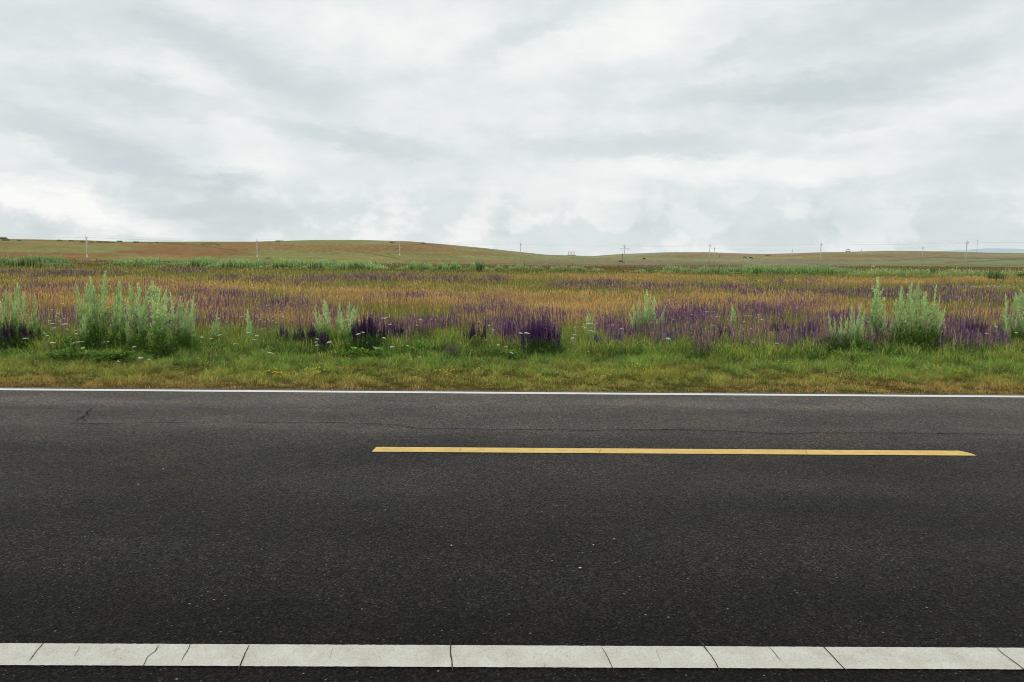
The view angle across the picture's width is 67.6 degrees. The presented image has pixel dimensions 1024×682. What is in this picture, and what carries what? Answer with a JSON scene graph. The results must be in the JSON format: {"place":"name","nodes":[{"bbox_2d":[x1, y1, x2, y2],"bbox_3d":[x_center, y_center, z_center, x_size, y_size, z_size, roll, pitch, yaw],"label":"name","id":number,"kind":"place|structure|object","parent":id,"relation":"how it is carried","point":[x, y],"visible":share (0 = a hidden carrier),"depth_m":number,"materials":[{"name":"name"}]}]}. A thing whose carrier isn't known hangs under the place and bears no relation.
{"place":"outdoors","nodes":[
{"label":"outdoors","id":0,"kind":"place"},
{"bbox_2d":[0,387,1023,681],"bbox_3d":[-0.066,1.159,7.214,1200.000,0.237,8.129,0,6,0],"label":"road","id":1,"kind":"structure","parent":0,"point":[162,517],"depth_m":5.24,"materials":[{"name":"black asphalt"}]},
{"bbox_2d":[0,638,1023,673],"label":"edge line","id":2,"kind":"object","parent":1,"relation":"on","point":[452,656],"visible":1,"depth_m":3.65,"materials":[{"name":"white paint"}]},
{"bbox_2d":[0,388,1023,396],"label":"edge line","id":3,"kind":"object","parent":1,"relation":"on","point":[513,392],"visible":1,"depth_m":10.92,"materials":[{"name":"white paint"}]},
{"bbox_2d":[1,387,1022,394],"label":"gravel","id":4,"kind":"structure","parent":1,"relation":"on","point":[490,390],"depth_m":11.16,"materials":[{"name":"grey gravel"}]},
{"bbox_2d":[372,447,976,455],"bbox_3d":[1.532,1.046,7.273,5.690,0.004,0.189,0,6,0],"label":"dash","id":5,"kind":"object","parent":1,"relation":"on","point":[662,451],"visible":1,"depth_m":7.27,"materials":[{"name":"yellow paint"}]},
{"bbox_2d":[0,342,1023,394],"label":"verge grass","id":6,"kind":"structure","parent":0,"point":[214,373],"depth_m":13.20,"materials":[{"name":"green plant"}]},
{"bbox_2d":[0,239,1023,393],"bbox_3d":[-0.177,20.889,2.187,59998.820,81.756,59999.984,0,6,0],"label":"ground","id":7,"kind":"structure","parent":0,"point":[377,251],"depth_m":345.17,"materials":[{"name":"green plant"}]},
{"bbox_2d":[0,318,21,351],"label":"sage clump","id":8,"kind":"object","parent":7,"relation":"on","point":[7,331],"visible":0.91,"depth_m":15.47,"materials":[{"name":"purple plant"}]},
{"bbox_2d":[1,347,31,355],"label":"leafy weed","id":9,"kind":"object","parent":7,"relation":"on","point":[8,353],"visible":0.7,"depth_m":14.81,"materials":[{"name":"green plant"}]},
{"bbox_2d":[16,317,42,350],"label":"sage clump","id":10,"kind":"object","parent":7,"relation":"on","point":[24,333],"visible":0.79,"depth_m":15.59,"materials":[{"name":"purple plant"}]},
{"bbox_2d":[0,281,61,349],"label":"wormwood bush","id":11,"kind":"object","parent":7,"relation":"on","point":[14,315],"visible":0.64,"depth_m":15.73,"materials":[{"name":"green plant"}]},
{"bbox_2d":[0,253,77,266],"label":"wormwood thicket","id":12,"kind":"object","parent":7,"relation":"on","point":[45,260],"visible":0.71,"depth_m":135.97,"materials":[{"name":"green plant"}]},
{"bbox_2d":[43,348,68,359],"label":"leafy weed","id":13,"kind":"object","parent":7,"relation":"on","point":[56,357],"visible":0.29,"depth_m":14.51,"materials":[{"name":"green plant"}]},
{"bbox_2d":[55,347,107,360],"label":"leafy weed","id":14,"kind":"object","parent":7,"relation":"on","point":[70,350],"visible":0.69,"depth_m":14.20,"materials":[{"name":"green plant"}]},
{"bbox_2d":[86,237,87,262],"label":"utility pole","id":15,"kind":"object","parent":7,"relation":"on","point":[86,251],"visible":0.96,"depth_m":227.71,"materials":[{"name":"concrete"}]},
{"bbox_2d":[59,271,122,352],"bbox_3d":[-8.341,-0.496,15.145,1.356,1.814,1.088,0,6,0],"label":"wormwood bush","id":16,"kind":"object","parent":7,"relation":"on","point":[92,332],"visible":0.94,"depth_m":15.15,"materials":[{"name":"green plant"}]},
{"bbox_2d":[73,349,121,362],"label":"leafy weed","id":17,"kind":"object","parent":7,"relation":"on","point":[100,358],"visible":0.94,"depth_m":14.14,"materials":[{"name":"green plant"}]},
{"bbox_2d":[94,349,137,360],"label":"leafy weed","id":18,"kind":"object","parent":7,"relation":"on","point":[124,355],"visible":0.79,"depth_m":14.35,"materials":[{"name":"green plant"}]},
{"bbox_2d":[106,279,136,350],"bbox_3d":[-7.915,-0.450,15.367,0.700,1.595,0.676,0,6,0],"label":"wormwood bush","id":19,"kind":"object","parent":7,"relation":"on","point":[120,329],"visible":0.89,"depth_m":15.31,"materials":[{"name":"green plant"}]},
{"bbox_2d":[123,282,149,354],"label":"wormwood bush","id":20,"kind":"object","parent":7,"relation":"on","point":[141,340],"visible":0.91,"depth_m":15.11,"materials":[{"name":"green plant"}]},
{"bbox_2d":[126,353,152,361],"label":"leafy weed","id":21,"kind":"object","parent":7,"relation":"on","point":[135,359],"visible":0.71,"depth_m":14.24,"materials":[{"name":"green plant"}]},
{"bbox_2d":[104,256,219,266],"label":"wormwood thicket","id":22,"kind":"object","parent":7,"relation":"on","point":[203,262],"visible":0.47,"depth_m":146.82,"materials":[{"name":"green plant"}]},
{"bbox_2d":[141,280,182,359],"bbox_3d":[-6.808,-0.397,14.806,0.714,1.595,0.831,6,8,42],"label":"wormwood bush","id":23,"kind":"object","parent":7,"relation":"on","point":[159,332],"visible":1,"depth_m":14.70,"materials":[{"name":"green plant"}]},
{"bbox_2d":[168,291,197,351],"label":"wormwood bush","id":24,"kind":"object","parent":7,"relation":"on","point":[184,334],"visible":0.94,"depth_m":15.47,"materials":[{"name":"green plant"}]},
{"bbox_2d":[208,313,220,345],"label":"wormwood bush","id":25,"kind":"object","parent":7,"relation":"on","point":[216,326],"visible":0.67,"depth_m":16.53,"materials":[{"name":"green plant"}]},
{"bbox_2d":[243,309,253,340],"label":"wormwood bush","id":26,"kind":"object","parent":7,"relation":"on","point":[249,324],"visible":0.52,"depth_m":16.69,"materials":[{"name":"green plant"}]},
{"bbox_2d":[253,345,274,352],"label":"leafy weed","id":27,"kind":"object","parent":7,"relation":"on","point":[269,348],"visible":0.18,"depth_m":15.69,"materials":[{"name":"green plant"}]},
{"bbox_2d":[274,324,291,346],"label":"sage clump","id":28,"kind":"object","parent":7,"relation":"on","point":[285,333],"visible":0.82,"depth_m":16.63,"materials":[{"name":"purple plant"}]},
{"bbox_2d":[205,258,389,269],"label":"wormwood thicket","id":29,"kind":"object","parent":7,"relation":"on","point":[288,263],"visible":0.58,"depth_m":138.41,"materials":[{"name":"green plant"}]},
{"bbox_2d":[288,325,312,345],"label":"sage clump","id":30,"kind":"object","parent":7,"relation":"on","point":[300,337],"visible":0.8,"depth_m":16.08,"materials":[{"name":"purple plant"}]},
{"bbox_2d":[305,321,323,347],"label":"sage clump","id":31,"kind":"object","parent":7,"relation":"on","point":[312,333],"visible":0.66,"depth_m":16.09,"materials":[{"name":"purple plant"}]},
{"bbox_2d":[314,328,331,354],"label":"sage clump","id":32,"kind":"object","parent":7,"relation":"on","point":[321,340],"visible":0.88,"depth_m":15.26,"materials":[{"name":"purple plant"}]},
{"bbox_2d":[313,300,358,347],"bbox_3d":[-3.715,-0.297,16.260,1.206,1.208,0.804,-2,7,-24],"label":"wormwood bush","id":33,"kind":"object","parent":7,"relation":"on","point":[346,333],"visible":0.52,"depth_m":16.23,"materials":[{"name":"green plant"}]},
{"bbox_2d":[330,348,358,358],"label":"leafy weed","id":34,"kind":"object","parent":7,"relation":"on","point":[349,353],"visible":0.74,"depth_m":14.84,"materials":[{"name":"green plant"}]},
{"bbox_2d":[353,261,363,269],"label":"reed clump","id":35,"kind":"object","parent":7,"relation":"on","point":[357,265],"visible":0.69,"depth_m":134.93,"materials":[{"name":"green plant"}]},
{"bbox_2d":[340,311,390,353],"bbox_3d":[-2.962,-0.099,15.514,1.093,1.018,1.038,0,6,0],"label":"sage clump","id":36,"kind":"object","parent":7,"relation":"on","point":[370,339],"visible":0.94,"depth_m":15.44,"materials":[{"name":"purple plant"}]},
{"bbox_2d":[351,346,391,357],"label":"leafy weed","id":37,"kind":"object","parent":7,"relation":"on","point":[363,352],"visible":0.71,"depth_m":14.85,"materials":[{"name":"green plant"}]},
{"bbox_2d":[378,316,398,344],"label":"sage clump","id":38,"kind":"object","parent":7,"relation":"on","point":[391,328],"visible":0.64,"depth_m":16.65,"materials":[{"name":"purple plant"}]},
{"bbox_2d":[394,322,415,343],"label":"sage clump","id":39,"kind":"object","parent":7,"relation":"on","point":[400,331],"visible":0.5,"depth_m":16.75,"materials":[{"name":"purple plant"}]},
{"bbox_2d":[402,342,427,350],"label":"leafy weed","id":40,"kind":"object","parent":7,"relation":"on","point":[418,348],"visible":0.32,"depth_m":15.62,"materials":[{"name":"green plant"}]},
{"bbox_2d":[412,320,437,341],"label":"sage clump","id":41,"kind":"object","parent":7,"relation":"on","point":[422,331],"visible":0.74,"depth_m":17.85,"materials":[{"name":"green plant"}]},
{"bbox_2d":[417,340,446,350],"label":"leafy weed","id":42,"kind":"object","parent":7,"relation":"on","point":[433,344],"visible":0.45,"depth_m":15.75,"materials":[{"name":"green plant"}]},
{"bbox_2d":[396,260,487,270],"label":"wormwood thicket","id":43,"kind":"object","parent":7,"relation":"on","point":[455,265],"visible":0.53,"depth_m":140.69,"materials":[{"name":"green plant"}]},
{"bbox_2d":[443,342,460,357],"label":"sage clump","id":44,"kind":"object","parent":7,"relation":"on","point":[454,351],"visible":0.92,"depth_m":15.00,"materials":[{"name":"green plant"}]},
{"bbox_2d":[463,323,486,351],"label":"sage clump","id":45,"kind":"object","parent":7,"relation":"on","point":[472,332],"visible":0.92,"depth_m":16.34,"materials":[{"name":"purple plant"}]},
{"bbox_2d":[472,261,484,270],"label":"reed clump","id":46,"kind":"object","parent":7,"relation":"on","point":[479,267],"visible":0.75,"depth_m":135.98,"materials":[{"name":"green plant"}]},
{"bbox_2d":[484,345,500,354],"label":"leafy weed","id":47,"kind":"object","parent":7,"relation":"on","point":[494,351],"visible":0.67,"depth_m":15.64,"materials":[{"name":"green plant"}]},
{"bbox_2d":[491,348,519,356],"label":"leafy weed","id":48,"kind":"object","parent":7,"relation":"on","point":[508,352],"visible":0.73,"depth_m":15.22,"materials":[{"name":"green plant"}]},
{"bbox_2d":[501,317,517,345],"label":"sage clump","id":49,"kind":"object","parent":7,"relation":"on","point":[509,329],"visible":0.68,"depth_m":16.75,"materials":[{"name":"purple plant"}]},
{"bbox_2d":[0,257,1023,275],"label":"pasture grass","id":50,"kind":"structure","parent":7,"relation":"on","point":[610,268],"depth_m":214.53,"materials":[{"name":"green plant"}]},
{"bbox_2d":[525,332,527,361],"bbox_3d":[0.277,0.140,14.482,0.113,0.613,0.102,0,6,0],"label":"yarrow","id":51,"kind":"object","parent":7,"relation":"on","point":[526,348],"visible":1,"depth_m":14.49,"materials":[{"name":"green plant"}]},
{"bbox_2d":[516,314,568,358],"bbox_3d":[0.592,-0.078,15.519,1.253,1.033,0.994,0,6,0],"label":"sage clump","id":52,"kind":"object","parent":7,"relation":"on","point":[545,329],"visible":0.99,"depth_m":15.33,"materials":[{"name":"purple plant"}]},
{"bbox_2d":[484,264,607,271],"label":"wormwood thicket","id":53,"kind":"object","parent":7,"relation":"on","point":[537,268],"visible":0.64,"depth_m":137.87,"materials":[{"name":"green plant"}]},
{"bbox_2d":[583,313,593,330],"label":"wormwood bush","id":54,"kind":"object","parent":7,"relation":"on","point":[588,319],"visible":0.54,"depth_m":19.03,"materials":[{"name":"green plant"}]},
{"bbox_2d":[589,333,603,343],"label":"sage clump","id":55,"kind":"object","parent":7,"relation":"on","point":[595,335],"visible":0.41,"depth_m":16.60,"materials":[{"name":"green plant"}]},
{"bbox_2d":[174,276,1021,337],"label":"distant yarrow","id":56,"kind":"object","parent":7,"relation":"on","point":[777,286],"visible":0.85,"depth_m":49.83,"materials":[{"name":"white plant"}]},
{"bbox_2d":[607,329,622,347],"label":"sage clump","id":57,"kind":"object","parent":7,"relation":"on","point":[619,333],"visible":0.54,"depth_m":16.43,"materials":[{"name":"purple plant"}]},
{"bbox_2d":[622,245,628,262],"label":"utility pole","id":58,"kind":"object","parent":7,"relation":"on","point":[624,246],"visible":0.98,"depth_m":324.44,"materials":[{"name":"concrete"}]},
{"bbox_2d":[621,325,642,337],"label":"sage clump","id":59,"kind":"object","parent":7,"relation":"on","point":[633,330],"visible":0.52,"depth_m":18.01,"materials":[{"name":"purple plant"}]},
{"bbox_2d":[629,289,666,335],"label":"wormwood bush","id":60,"kind":"object","parent":7,"relation":"on","point":[649,312],"visible":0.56,"depth_m":18.80,"materials":[{"name":"green plant"}]},
{"bbox_2d":[658,331,678,345],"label":"sage clump","id":61,"kind":"object","parent":7,"relation":"on","point":[667,337],"visible":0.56,"depth_m":16.52,"materials":[{"name":"purple plant"}]},
{"bbox_2d":[634,265,739,273],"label":"wormwood thicket","id":62,"kind":"object","parent":7,"relation":"on","point":[709,269],"visible":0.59,"depth_m":131.73,"materials":[{"name":"green plant"}]},
{"bbox_2d":[693,333,714,358],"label":"sage clump","id":63,"kind":"object","parent":7,"relation":"on","point":[703,346],"visible":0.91,"depth_m":15.16,"materials":[{"name":"purple plant"}]},
{"bbox_2d":[707,322,733,341],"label":"sage clump","id":64,"kind":"object","parent":7,"relation":"on","point":[721,329],"visible":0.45,"depth_m":17.68,"materials":[{"name":"purple plant"}]},
{"bbox_2d":[729,304,736,328],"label":"wormwood bush","id":65,"kind":"object","parent":7,"relation":"on","point":[732,309],"visible":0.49,"depth_m":20.20,"materials":[{"name":"green plant"}]},
{"bbox_2d":[764,320,797,333],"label":"sage clump","id":66,"kind":"object","parent":7,"relation":"on","point":[775,328],"visible":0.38,"depth_m":18.32,"materials":[{"name":"purple plant"}]},
{"bbox_2d":[728,263,853,274],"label":"wormwood thicket","id":67,"kind":"object","parent":7,"relation":"on","point":[777,269],"visible":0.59,"depth_m":124.20,"materials":[{"name":"green plant"}]},
{"bbox_2d":[794,320,831,336],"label":"sage clump","id":68,"kind":"object","parent":7,"relation":"on","point":[805,326],"visible":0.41,"depth_m":18.03,"materials":[{"name":"purple plant"}]},
{"bbox_2d":[814,304,876,354],"bbox_3d":[6.964,-0.195,16.050,1.357,1.248,1.023,0,6,0],"label":"wormwood bush","id":69,"kind":"object","parent":7,"relation":"on","point":[855,339],"visible":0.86,"depth_m":15.90,"materials":[{"name":"green plant"}]},
{"bbox_2d":[835,350,869,358],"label":"leafy weed","id":70,"kind":"object","parent":7,"relation":"on","point":[860,354],"visible":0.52,"depth_m":15.15,"materials":[{"name":"green plant"}]},
{"bbox_2d":[864,277,886,347],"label":"wormwood bush","id":71,"kind":"object","parent":7,"relation":"on","point":[876,314],"visible":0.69,"depth_m":17.01,"materials":[{"name":"green plant"}]},
{"bbox_2d":[874,281,956,351],"bbox_3d":[8.621,-0.443,16.411,1.758,1.693,1.169,0,6,0],"label":"wormwood bush","id":72,"kind":"object","parent":7,"relation":"on","point":[916,324],"visible":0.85,"depth_m":16.29,"materials":[{"name":"green plant"}]},
{"bbox_2d":[837,266,1023,276],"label":"wormwood thicket","id":73,"kind":"object","parent":7,"relation":"on","point":[897,272],"visible":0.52,"depth_m":116.97,"materials":[{"name":"green plant"}]},
{"bbox_2d":[938,331,949,343],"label":"sage clump","id":74,"kind":"object","parent":7,"relation":"on","point":[942,333],"visible":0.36,"depth_m":16.47,"materials":[{"name":"purple plant"}]},
{"bbox_2d":[959,317,998,338],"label":"sage clump","id":75,"kind":"object","parent":7,"relation":"on","point":[982,326],"visible":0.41,"depth_m":18.20,"materials":[{"name":"purple plant"}]},
{"bbox_2d":[985,269,1009,281],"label":"reed clump","id":76,"kind":"object","parent":7,"relation":"on","point":[997,274],"visible":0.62,"depth_m":85.38,"materials":[{"name":"green plant"}]},
{"bbox_2d":[991,289,1023,344],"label":"wormwood bush","id":77,"kind":"object","parent":7,"relation":"on","point":[1020,329],"visible":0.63,"depth_m":17.30,"materials":[{"name":"green plant"}]},
{"bbox_2d":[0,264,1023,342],"bbox_3d":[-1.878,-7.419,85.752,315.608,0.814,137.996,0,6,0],"label":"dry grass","id":78,"kind":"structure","parent":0,"point":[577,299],"depth_m":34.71,"materials":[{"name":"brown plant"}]},
{"bbox_2d":[0,265,1023,355],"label":"purple sage field","id":79,"kind":"structure","parent":0,"point":[817,337],"depth_m":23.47,"materials":[{"name":"purple plant"}]},
{"bbox_2d":[0,320,1023,369],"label":"tall grass","id":80,"kind":"structure","parent":0,"point":[608,350],"depth_m":15.55,"materials":[{"name":"green plant"}]},
{"bbox_2d":[0,0,1023,255],"label":"sky","id":81,"kind":"structure","parent":0,"point":[591,126],"materials":[{"name":"white"}]},
{"bbox_2d":[948,248,1023,252],"bbox_3d":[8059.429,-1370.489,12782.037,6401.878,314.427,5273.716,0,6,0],"label":"distant mountains","id":82,"kind":"structure","parent":0,"point":[993,250],"depth_m":11787.56,"materials":[{"name":"grey"}]},
{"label":"fence post","id":83,"kind":"object","parent":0,"visible":0},
{"bbox_2d":[74,262,724,268],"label":"fence wire","id":84,"kind":"object","parent":83,"relation":"attached to","point":[386,264],"visible":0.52,"depth_m":150.24,"materials":[{"name":"metal"}]},
{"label":"fence post","id":85,"kind":"object","parent":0,"visible":0},
{"bbox_2d":[51,258,726,266],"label":"fence wire","id":86,"kind":"object","parent":85,"relation":"attached to","point":[410,262],"visible":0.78,"depth_m":148.65,"materials":[{"name":"metal"}]},
{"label":"utility pole","id":87,"kind":"object","parent":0,"visible":0},
{"bbox_2d":[93,237,1001,246],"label":"overhead wire","id":88,"kind":"object","parent":87,"relation":"attached to","point":[675,246],"visible":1,"depth_m":250.16,"materials":[{"name":"metal"}]},
{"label":"utility pole","id":89,"kind":"object","parent":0,"visible":0},
{"bbox_2d":[14,234,951,244],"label":"overhead wire","id":90,"kind":"object","parent":89,"relation":"attached to","point":[540,243],"visible":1,"depth_m":254.48,"materials":[{"name":"metal"}]}
]}

